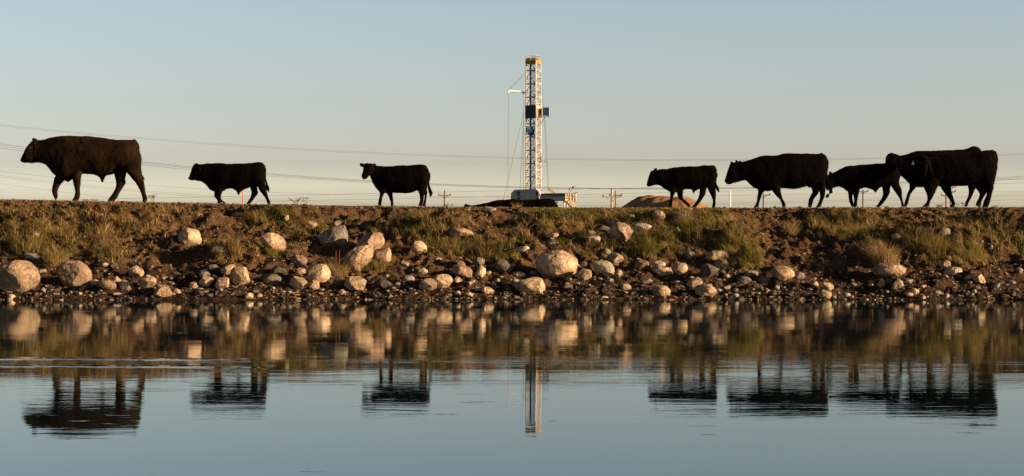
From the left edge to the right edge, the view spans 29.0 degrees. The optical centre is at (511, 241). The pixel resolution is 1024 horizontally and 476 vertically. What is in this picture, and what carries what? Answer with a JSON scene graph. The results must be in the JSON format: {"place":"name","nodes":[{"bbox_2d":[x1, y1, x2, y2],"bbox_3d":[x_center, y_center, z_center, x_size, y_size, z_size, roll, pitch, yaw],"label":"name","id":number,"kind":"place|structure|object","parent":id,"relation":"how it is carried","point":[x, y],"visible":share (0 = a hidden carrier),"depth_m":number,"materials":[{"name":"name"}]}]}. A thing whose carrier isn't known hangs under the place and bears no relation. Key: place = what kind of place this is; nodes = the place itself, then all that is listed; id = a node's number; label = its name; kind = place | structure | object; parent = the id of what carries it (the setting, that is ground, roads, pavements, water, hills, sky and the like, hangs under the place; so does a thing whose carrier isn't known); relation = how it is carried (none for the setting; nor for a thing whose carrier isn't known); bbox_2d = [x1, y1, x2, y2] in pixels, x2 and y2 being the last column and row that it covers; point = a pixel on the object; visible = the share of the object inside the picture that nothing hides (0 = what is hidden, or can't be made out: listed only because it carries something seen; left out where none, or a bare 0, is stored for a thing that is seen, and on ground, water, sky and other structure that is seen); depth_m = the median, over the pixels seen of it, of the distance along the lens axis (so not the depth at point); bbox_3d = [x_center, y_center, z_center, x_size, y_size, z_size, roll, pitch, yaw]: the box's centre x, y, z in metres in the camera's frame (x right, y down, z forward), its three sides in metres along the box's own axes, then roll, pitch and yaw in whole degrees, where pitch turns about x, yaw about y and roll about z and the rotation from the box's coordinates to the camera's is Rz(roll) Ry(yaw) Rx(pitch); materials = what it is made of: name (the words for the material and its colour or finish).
{"place":"outdoors","nodes":[
{"label":"outdoors","id":0,"kind":"place"},
{"bbox_2d":[0,171,941,196],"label":"power wire","id":1,"kind":"object","parent":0,"point":[440,196],"visible":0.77,"depth_m":239.99,"materials":[{"name":"grey metal"}]},
{"bbox_2d":[4,177,999,206],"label":"power wire","id":2,"kind":"object","parent":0,"point":[445,206],"visible":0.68,"depth_m":250.99,"materials":[{"name":"grey metal"}]},
{"bbox_2d":[0,124,1004,159],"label":"power wire","id":3,"kind":"object","parent":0,"point":[399,153],"visible":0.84,"depth_m":180.00,"materials":[{"name":"grey metal"}]},
{"bbox_2d":[5,126,1000,160],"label":"power wire","id":4,"kind":"object","parent":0,"point":[394,154],"visible":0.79,"depth_m":181.00,"materials":[{"name":"grey metal"}]},
{"bbox_2d":[1,175,1009,205],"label":"power wire","id":5,"kind":"object","parent":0,"point":[558,205],"visible":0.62,"depth_m":249.99,"materials":[{"name":"grey metal"}]},
{"bbox_2d":[4,148,1012,188],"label":"power wire","id":6,"kind":"object","parent":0,"point":[464,186],"visible":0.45,"depth_m":201.19,"materials":[{"name":"grey metal"}]},
{"bbox_2d":[0,145,1021,188],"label":"power wire","id":7,"kind":"object","parent":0,"point":[464,185],"visible":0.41,"depth_m":200.59,"materials":[{"name":"grey metal"}]},
{"bbox_2d":[5,144,1017,187],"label":"power wire","id":8,"kind":"object","parent":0,"point":[482,185],"visible":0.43,"depth_m":199.99,"materials":[{"name":"grey metal"}]},
{"bbox_2d":[0,299,1023,475],"bbox_3d":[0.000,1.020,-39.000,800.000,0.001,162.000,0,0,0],"label":"pond water","id":9,"kind":"structure","parent":0,"point":[353,387],"depth_m":13.83,"materials":[{"name":"blue liquid"}]},
{"bbox_2d":[0,198,1023,299],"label":"bank ground","id":10,"kind":"structure","parent":0,"point":[708,236],"depth_m":37.25,"materials":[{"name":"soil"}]},
{"bbox_2d":[0,260,39,292],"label":"boulder","id":11,"kind":"object","parent":10,"relation":"on","point":[18,276],"visible":0.99,"depth_m":34.73,"materials":[{"name":"beige stone"}]},
{"bbox_2d":[6,229,51,257],"bbox_3d":[-9.028,0.023,37.066,1.094,0.616,1.132,0,0,0],"label":"grass tuft","id":12,"kind":"object","parent":10,"relation":"on","point":[34,239],"visible":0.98,"depth_m":36.98,"materials":[{"name":"plant"}]},
{"bbox_2d":[37,243,78,265],"bbox_3d":[-8.445,0.247,36.584,0.808,0.521,0.816,0,0,30],"label":"grass tuft","id":13,"kind":"object","parent":10,"relation":"on","point":[49,255],"visible":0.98,"depth_m":36.53,"materials":[{"name":"plant"}]},
{"bbox_2d":[56,260,91,287],"bbox_3d":[-7.794,0.599,35.347,0.572,0.519,0.522,0,0,27],"label":"boulder","id":14,"kind":"object","parent":10,"relation":"on","point":[74,274],"visible":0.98,"depth_m":35.17,"materials":[{"name":"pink stone"}]},
{"bbox_2d":[20,135,146,201],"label":"bull","id":15,"kind":"object","parent":10,"relation":"on","point":[67,158],"visible":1,"depth_m":45.36,"materials":[{"name":"black"}]},
{"bbox_2d":[88,227,111,245],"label":"grass tuft","id":16,"kind":"object","parent":10,"relation":"on","point":[98,238],"visible":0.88,"depth_m":37.51,"materials":[{"name":"plant"}]},
{"bbox_2d":[98,279,116,289],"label":"boulder","id":17,"kind":"object","parent":10,"relation":"on","point":[108,284],"visible":1,"depth_m":34.84,"materials":[{"name":"beige stone"}]},
{"bbox_2d":[118,280,133,290],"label":"boulder","id":18,"kind":"object","parent":10,"relation":"on","point":[125,285],"visible":1,"depth_m":34.91,"materials":[{"name":"grey stone"}]},
{"bbox_2d":[128,265,143,277],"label":"boulder","id":19,"kind":"object","parent":10,"relation":"on","point":[134,271],"visible":0.96,"depth_m":35.64,"materials":[{"name":"beige stone"}]},
{"bbox_2d":[138,277,156,287],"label":"boulder","id":20,"kind":"object","parent":10,"relation":"on","point":[145,282],"visible":1,"depth_m":34.81,"materials":[{"name":"beige stone"}]},
{"bbox_2d":[154,285,172,297],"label":"boulder","id":21,"kind":"object","parent":10,"relation":"on","point":[162,291],"visible":1,"depth_m":34.51,"materials":[{"name":"beige stone"}]},
{"bbox_2d":[178,228,201,246],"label":"boulder","id":22,"kind":"object","parent":10,"relation":"on","point":[189,237],"visible":0.96,"depth_m":37.66,"materials":[{"name":"beige stone"}]},
{"bbox_2d":[199,276,213,286],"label":"boulder","id":23,"kind":"object","parent":10,"relation":"on","point":[206,281],"visible":1,"depth_m":34.97,"materials":[{"name":"beige stone"}]},
{"bbox_2d":[202,231,226,251],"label":"grass tuft","id":24,"kind":"object","parent":10,"relation":"on","point":[210,245],"visible":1,"depth_m":36.85,"materials":[{"name":"plant"}]},
{"bbox_2d":[215,277,228,287],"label":"stone","id":25,"kind":"object","parent":10,"relation":"on","point":[222,282],"visible":1,"depth_m":34.86,"materials":[{"name":"beige stone"}]},
{"bbox_2d":[221,264,235,274],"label":"boulder","id":26,"kind":"object","parent":10,"relation":"on","point":[226,270],"visible":0.73,"depth_m":35.45,"materials":[{"name":"beige stone"}]},
{"bbox_2d":[188,162,270,203],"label":"bull calf","id":27,"kind":"object","parent":10,"relation":"on","point":[218,179],"visible":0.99,"depth_m":45.34},
{"bbox_2d":[220,234,245,254],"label":"grass tuft","id":28,"kind":"object","parent":10,"relation":"on","point":[237,247],"visible":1,"depth_m":36.57,"materials":[{"name":"plant"}]},
{"bbox_2d":[230,267,249,285],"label":"boulder","id":29,"kind":"object","parent":10,"relation":"on","point":[239,275],"visible":1,"depth_m":34.99,"materials":[{"name":"beige stone"}]},
{"bbox_2d":[238,206,274,223],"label":"grass tuft","id":30,"kind":"object","parent":10,"relation":"on","point":[255,215],"visible":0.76,"depth_m":39.91,"materials":[{"name":"plant"}]},
{"bbox_2d":[262,273,281,285],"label":"boulder","id":31,"kind":"object","parent":10,"relation":"on","point":[271,279],"visible":0.96,"depth_m":35.23,"materials":[{"name":"grey stone"}]},
{"bbox_2d":[262,246,282,256],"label":"grass tuft","id":32,"kind":"object","parent":10,"relation":"on","point":[275,251],"visible":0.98,"depth_m":36.91,"materials":[{"name":"plant"}]},
{"bbox_2d":[260,232,285,250],"bbox_3d":[-4.487,0.025,37.213,0.444,0.383,0.363,0,0,31],"label":"boulder","id":33,"kind":"object","parent":10,"relation":"on","point":[271,239],"visible":0.92,"depth_m":37.12,"materials":[{"name":"beige stone"}]},
{"bbox_2d":[270,266,286,275],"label":"boulder","id":34,"kind":"object","parent":10,"relation":"on","point":[279,271],"visible":0.89,"depth_m":35.67,"materials":[{"name":"stone"}]},
{"bbox_2d":[289,276,307,289],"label":"boulder","id":35,"kind":"object","parent":10,"relation":"on","point":[298,283],"visible":1,"depth_m":35.00,"materials":[{"name":"beige stone"}]},
{"bbox_2d":[290,255,306,265],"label":"boulder","id":36,"kind":"object","parent":10,"relation":"on","point":[300,260],"visible":1,"depth_m":36.29,"materials":[{"name":"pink stone"}]},
{"bbox_2d":[308,280,319,289],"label":"stone","id":37,"kind":"object","parent":10,"relation":"on","point":[313,284],"visible":1,"depth_m":34.98,"materials":[{"name":"beige stone"}]},
{"bbox_2d":[307,264,330,283],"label":"boulder","id":38,"kind":"object","parent":10,"relation":"on","point":[321,273],"visible":0.94,"depth_m":35.21,"materials":[{"name":"beige stone"}]},
{"bbox_2d":[317,225,347,247],"bbox_3d":[-3.427,-0.063,37.849,0.589,0.489,0.476,0,0,0],"label":"boulder","id":39,"kind":"object","parent":10,"relation":"on","point":[335,236],"visible":1,"depth_m":37.70,"materials":[{"name":"grey stone"}]},
{"bbox_2d":[323,259,358,278],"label":"grass tuft","id":40,"kind":"object","parent":10,"relation":"on","point":[341,272],"visible":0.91,"depth_m":35.92,"materials":[{"name":"plant"}]},
{"bbox_2d":[345,276,366,290],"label":"boulder","id":41,"kind":"object","parent":10,"relation":"on","point":[354,283],"visible":1,"depth_m":34.96,"materials":[{"name":"beige stone"}]},
{"bbox_2d":[343,245,373,270],"bbox_3d":[-2.831,0.333,36.300,0.549,0.533,0.489,0,0,-39],"label":"boulder","id":42,"kind":"object","parent":10,"relation":"on","point":[361,256],"visible":0.97,"depth_m":36.12,"materials":[{"name":"beige stone"}]},
{"bbox_2d":[356,232,384,250],"bbox_3d":[-2.681,0.042,37.537,0.577,0.441,0.421,0,0,-45],"label":"boulder","id":43,"kind":"object","parent":10,"relation":"on","point":[374,240],"visible":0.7,"depth_m":37.40,"materials":[{"name":"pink stone"}]},
{"bbox_2d":[370,258,390,272],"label":"grass tuft","id":44,"kind":"object","parent":10,"relation":"on","point":[377,267],"visible":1,"depth_m":36.26,"materials":[{"name":"plant"}]},
{"bbox_2d":[373,247,391,262],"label":"boulder","id":45,"kind":"object","parent":10,"relation":"on","point":[385,254],"visible":0.98,"depth_m":36.39,"materials":[{"name":"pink stone"}]},
{"bbox_2d":[373,278,392,289],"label":"boulder","id":46,"kind":"object","parent":10,"relation":"on","point":[383,284],"visible":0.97,"depth_m":35.15,"materials":[{"name":"stone"}]},
{"bbox_2d":[360,163,432,206],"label":"calf","id":47,"kind":"object","parent":10,"relation":"on","point":[391,180],"visible":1,"depth_m":45.32},
{"bbox_2d":[410,241,426,253],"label":"boulder","id":48,"kind":"object","parent":10,"relation":"on","point":[420,246],"visible":1,"depth_m":37.25,"materials":[{"name":"beige stone"}]},
{"bbox_2d":[418,278,436,290],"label":"boulder","id":49,"kind":"object","parent":10,"relation":"on","point":[429,284],"visible":1,"depth_m":34.93,"materials":[{"name":"beige stone"}]},
{"bbox_2d":[431,274,452,287],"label":"boulder","id":50,"kind":"object","parent":10,"relation":"on","point":[444,280],"visible":0.99,"depth_m":35.10,"materials":[{"name":"beige stone"}]},
{"bbox_2d":[438,234,475,255],"bbox_3d":[-1.037,0.078,37.580,1.023,0.501,1.127,0,0,0],"label":"grass tuft","id":51,"kind":"object","parent":10,"relation":"on","point":[453,246],"visible":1,"depth_m":37.54,"materials":[{"name":"plant"}]},
{"bbox_2d":[448,228,473,237],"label":"boulder","id":52,"kind":"object","parent":10,"relation":"on","point":[457,231],"visible":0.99,"depth_m":38.05,"materials":[{"name":"beige stone"}]},
{"bbox_2d":[454,264,473,277],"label":"boulder","id":53,"kind":"object","parent":10,"relation":"on","point":[461,270],"visible":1,"depth_m":35.48,"materials":[{"name":"beige stone"}]},
{"bbox_2d":[472,257,484,266],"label":"stone","id":54,"kind":"object","parent":10,"relation":"on","point":[477,261],"visible":0.93,"depth_m":36.47,"materials":[{"name":"beige stone"}]},
{"bbox_2d":[474,266,485,278],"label":"stone","id":55,"kind":"object","parent":10,"relation":"on","point":[480,271],"visible":1,"depth_m":35.50,"materials":[{"name":"beige stone"}]},
{"bbox_2d":[474,237,504,258],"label":"grass tuft","id":56,"kind":"object","parent":10,"relation":"on","point":[486,247],"visible":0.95,"depth_m":37.28,"materials":[{"name":"plant"}]},
{"bbox_2d":[493,258,512,272],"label":"boulder","id":57,"kind":"object","parent":10,"relation":"on","point":[501,265],"visible":1,"depth_m":35.81,"materials":[{"name":"stone"}]},
{"bbox_2d":[494,237,521,260],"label":"grass tuft","id":58,"kind":"object","parent":10,"relation":"on","point":[501,247],"visible":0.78,"depth_m":37.21,"materials":[{"name":"plant"}]},
{"bbox_2d":[463,198,557,207],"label":"dirt mound","id":59,"kind":"object","parent":10,"relation":"on","point":[548,202],"visible":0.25,"depth_m":51.31,"materials":[{"name":"brown soil"}]},
{"bbox_2d":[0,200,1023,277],"bbox_3d":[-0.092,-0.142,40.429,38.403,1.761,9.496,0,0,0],"label":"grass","id":60,"kind":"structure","parent":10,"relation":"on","point":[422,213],"depth_m":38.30,"materials":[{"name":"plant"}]},
{"bbox_2d":[0,251,1023,299],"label":"shore gravel","id":61,"kind":"structure","parent":10,"relation":"on","point":[954,295],"depth_m":34.87,"materials":[{"name":"brown gravel"}]},
{"bbox_2d":[512,277,544,293],"bbox_3d":[0.293,0.800,35.014,0.554,0.339,0.480,0,0,19],"label":"boulder","id":62,"kind":"object","parent":10,"relation":"on","point":[534,285],"visible":1,"depth_m":34.83,"materials":[{"name":"beige stone"}]},
{"bbox_2d":[536,250,577,278],"bbox_3d":[0.816,0.444,35.840,0.754,0.579,0.620,0,0,0],"label":"boulder","id":63,"kind":"object","parent":10,"relation":"on","point":[553,264],"visible":0.96,"depth_m":35.63,"materials":[{"name":"beige stone"}]},
{"bbox_2d":[574,269,591,279],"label":"boulder","id":64,"kind":"object","parent":10,"relation":"on","point":[585,274],"visible":1,"depth_m":35.43,"materials":[{"name":"beige stone"}]},
{"bbox_2d":[586,235,600,243],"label":"boulder","id":65,"kind":"object","parent":10,"relation":"on","point":[594,239],"visible":0.98,"depth_m":37.69,"materials":[{"name":"beige stone"}]},
{"bbox_2d":[592,260,614,274],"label":"boulder","id":66,"kind":"object","parent":10,"relation":"on","point":[600,266],"visible":0.93,"depth_m":35.80,"materials":[{"name":"stone"}]},
{"bbox_2d":[606,253,623,263],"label":"boulder","id":67,"kind":"object","parent":10,"relation":"on","point":[616,258],"visible":0.93,"depth_m":36.55,"materials":[{"name":"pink stone"}]},
{"bbox_2d":[609,222,632,242],"bbox_3d":[2.104,-0.148,38.023,0.396,0.447,0.475,0,0,28],"label":"boulder","id":68,"kind":"object","parent":10,"relation":"on","point":[621,232],"visible":0.96,"depth_m":37.86,"materials":[{"name":"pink stone"}]},
{"bbox_2d":[634,259,648,267],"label":"boulder","id":69,"kind":"object","parent":10,"relation":"on","point":[641,263],"visible":1,"depth_m":36.22,"materials":[{"name":"beige stone"}]},
{"bbox_2d":[633,223,651,230],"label":"boulder","id":70,"kind":"object","parent":10,"relation":"on","point":[643,225],"visible":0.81,"depth_m":38.95,"materials":[{"name":"stone"}]},
{"bbox_2d":[632,234,663,254],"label":"grass tuft","id":71,"kind":"object","parent":10,"relation":"on","point":[653,243],"visible":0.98,"depth_m":37.26,"materials":[{"name":"plant"}]},
{"bbox_2d":[652,285,670,296],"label":"boulder","id":72,"kind":"object","parent":10,"relation":"on","point":[660,290],"visible":1,"depth_m":34.69,"materials":[{"name":"beige stone"}]},
{"bbox_2d":[651,266,672,276],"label":"boulder","id":73,"kind":"object","parent":10,"relation":"on","point":[664,271],"visible":1,"depth_m":36.02,"materials":[{"name":"beige stone"}]},
{"bbox_2d":[672,262,687,273],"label":"boulder","id":74,"kind":"object","parent":10,"relation":"on","point":[679,268],"visible":1,"depth_m":36.07,"materials":[{"name":"beige stone"}]},
{"bbox_2d":[671,208,694,227],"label":"grass tuft","id":75,"kind":"object","parent":10,"relation":"on","point":[680,222],"visible":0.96,"depth_m":39.23,"materials":[{"name":"plant"}]},
{"bbox_2d":[647,165,719,207],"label":"bull calf","id":76,"kind":"object","parent":10,"relation":"on","point":[680,180],"visible":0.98,"depth_m":45.35},
{"bbox_2d":[687,277,702,287],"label":"boulder","id":77,"kind":"object","parent":10,"relation":"on","point":[695,282],"visible":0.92,"depth_m":35.20,"materials":[{"name":"beige stone"}]},
{"bbox_2d":[695,284,716,296],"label":"boulder","id":78,"kind":"object","parent":10,"relation":"on","point":[706,290],"visible":1,"depth_m":34.70,"materials":[{"name":"beige stone"}]},
{"bbox_2d":[699,263,718,276],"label":"boulder","id":79,"kind":"object","parent":10,"relation":"on","point":[708,270],"visible":0.99,"depth_m":35.70,"materials":[{"name":"stone"}]},
{"bbox_2d":[705,250,728,260],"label":"boulder","id":80,"kind":"object","parent":10,"relation":"on","point":[713,255],"visible":0.97,"depth_m":36.55,"materials":[{"name":"beige stone"}]},
{"bbox_2d":[714,259,728,268],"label":"boulder","id":81,"kind":"object","parent":10,"relation":"on","point":[719,263],"visible":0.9,"depth_m":36.38,"materials":[{"name":"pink stone"}]},
{"bbox_2d":[724,221,755,246],"bbox_3d":[4.266,-0.143,37.514,0.787,0.609,0.922,0,0,0],"label":"grass tuft","id":82,"kind":"object","parent":10,"relation":"on","point":[732,234],"visible":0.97,"depth_m":37.50,"materials":[{"name":"plant"}]},
{"bbox_2d":[736,276,750,283],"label":"boulder","id":83,"kind":"object","parent":10,"relation":"on","point":[744,279],"visible":1,"depth_m":35.30,"materials":[{"name":"stone"}]},
{"bbox_2d":[737,242,770,264],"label":"grass tuft","id":84,"kind":"object","parent":10,"relation":"on","point":[757,257],"visible":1,"depth_m":36.48,"materials":[{"name":"plant"}]},
{"bbox_2d":[725,153,832,207],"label":"cow","id":85,"kind":"object","parent":10,"relation":"on","point":[776,174],"visible":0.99,"depth_m":45.38},
{"bbox_2d":[770,266,794,281],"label":"boulder","id":86,"kind":"object","parent":10,"relation":"on","point":[781,273],"visible":1,"depth_m":35.40,"materials":[{"name":"beige stone"}]},
{"bbox_2d":[779,220,800,235],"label":"grass tuft","id":87,"kind":"object","parent":10,"relation":"on","point":[790,229],"visible":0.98,"depth_m":39.80,"materials":[{"name":"plant"}]},
{"bbox_2d":[819,290,831,298],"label":"stone","id":88,"kind":"object","parent":10,"relation":"on","point":[824,294],"visible":1,"depth_m":34.59,"materials":[{"name":"beige stone"}]},
{"bbox_2d":[821,222,838,235],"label":"grass tuft","id":89,"kind":"object","parent":10,"relation":"on","point":[826,231],"visible":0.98,"depth_m":39.22,"materials":[{"name":"plant"}]},
{"bbox_2d":[835,224,863,237],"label":"grass tuft","id":90,"kind":"object","parent":10,"relation":"on","point":[853,234],"visible":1,"depth_m":38.22,"materials":[{"name":"plant"}]},
{"bbox_2d":[825,163,903,206],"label":"calf","id":91,"kind":"object","parent":10,"relation":"on","point":[853,180],"visible":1,"depth_m":45.53},
{"bbox_2d":[858,241,909,265],"bbox_3d":[6.756,0.204,36.462,1.388,0.641,1.226,0,0,0],"label":"grass tuft","id":92,"kind":"object","parent":10,"relation":"on","point":[880,257],"visible":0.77,"depth_m":36.37,"materials":[{"name":"plant"}]},
{"bbox_2d":[873,263,905,276],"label":"boulder","id":93,"kind":"object","parent":10,"relation":"on","point":[887,269],"visible":1,"depth_m":35.56,"materials":[{"name":"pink stone"}]},
{"bbox_2d":[892,278,903,290],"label":"stone","id":94,"kind":"object","parent":10,"relation":"on","point":[897,284],"visible":1,"depth_m":34.97,"materials":[{"name":"beige stone"}]},
{"bbox_2d":[896,223,926,248],"bbox_3d":[7.564,-0.115,37.485,0.846,0.616,0.786,0,0,-40],"label":"grass tuft","id":95,"kind":"object","parent":10,"relation":"on","point":[916,232],"visible":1,"depth_m":37.46,"materials":[{"name":"plant"}]},
{"bbox_2d":[885,146,980,206],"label":"cow","id":96,"kind":"object","parent":10,"relation":"on","point":[910,174],"visible":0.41,"depth_m":46.85},
{"bbox_2d":[911,227,955,257],"bbox_3d":[7.920,-0.004,37.165,1.178,0.704,1.075,0,0,0],"label":"grass tuft","id":97,"kind":"object","parent":10,"relation":"on","point":[945,245],"visible":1,"depth_m":37.13,"materials":[{"name":"plant"}]},
{"bbox_2d":[943,267,962,274],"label":"boulder","id":98,"kind":"object","parent":10,"relation":"on","point":[952,270],"visible":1,"depth_m":35.81,"materials":[{"name":"stone"}]},
{"bbox_2d":[910,150,997,207],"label":"cow","id":99,"kind":"object","parent":10,"relation":"on","point":[978,169],"visible":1,"depth_m":45.36},
{"bbox_2d":[948,233,987,261],"bbox_3d":[8.519,0.131,36.940,0.927,0.595,0.993,0,0,0],"label":"grass tuft","id":100,"kind":"object","parent":10,"relation":"on","point":[972,255],"visible":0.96,"depth_m":36.90,"materials":[{"name":"plant"}]},
{"bbox_2d":[0,0,1023,207],"label":"sky","id":101,"kind":"structure","parent":0,"point":[673,83],"materials":[{"name":"blue"}]},
{"bbox_2d":[79,179,999,199],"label":"power wire","id":102,"kind":"object","parent":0,"point":[416,192],"visible":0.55,"depth_m":204.99,"materials":[{"name":"grey metal"}]},
{"bbox_2d":[194,183,1004,202],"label":"power wire","id":103,"kind":"object","parent":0,"point":[502,196],"visible":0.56,"depth_m":205.99,"materials":[{"name":"grey metal"}]},
{"bbox_3d":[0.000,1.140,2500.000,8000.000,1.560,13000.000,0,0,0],"label":"ground","id":104,"kind":"structure","parent":0,"visible":0},
{"bbox_2d":[503,55,577,207],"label":"drilling rig","id":105,"kind":"object","parent":104,"relation":"on","point":[535,111],"visible":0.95,"depth_m":515.59,"materials":[{"name":"white paint"}]},
{"bbox_2d":[621,195,708,207],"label":"dirt mound","id":106,"kind":"object","parent":104,"relation":"on","point":[652,201],"visible":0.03,"depth_m":149.71,"materials":[{"name":"brown soil"}]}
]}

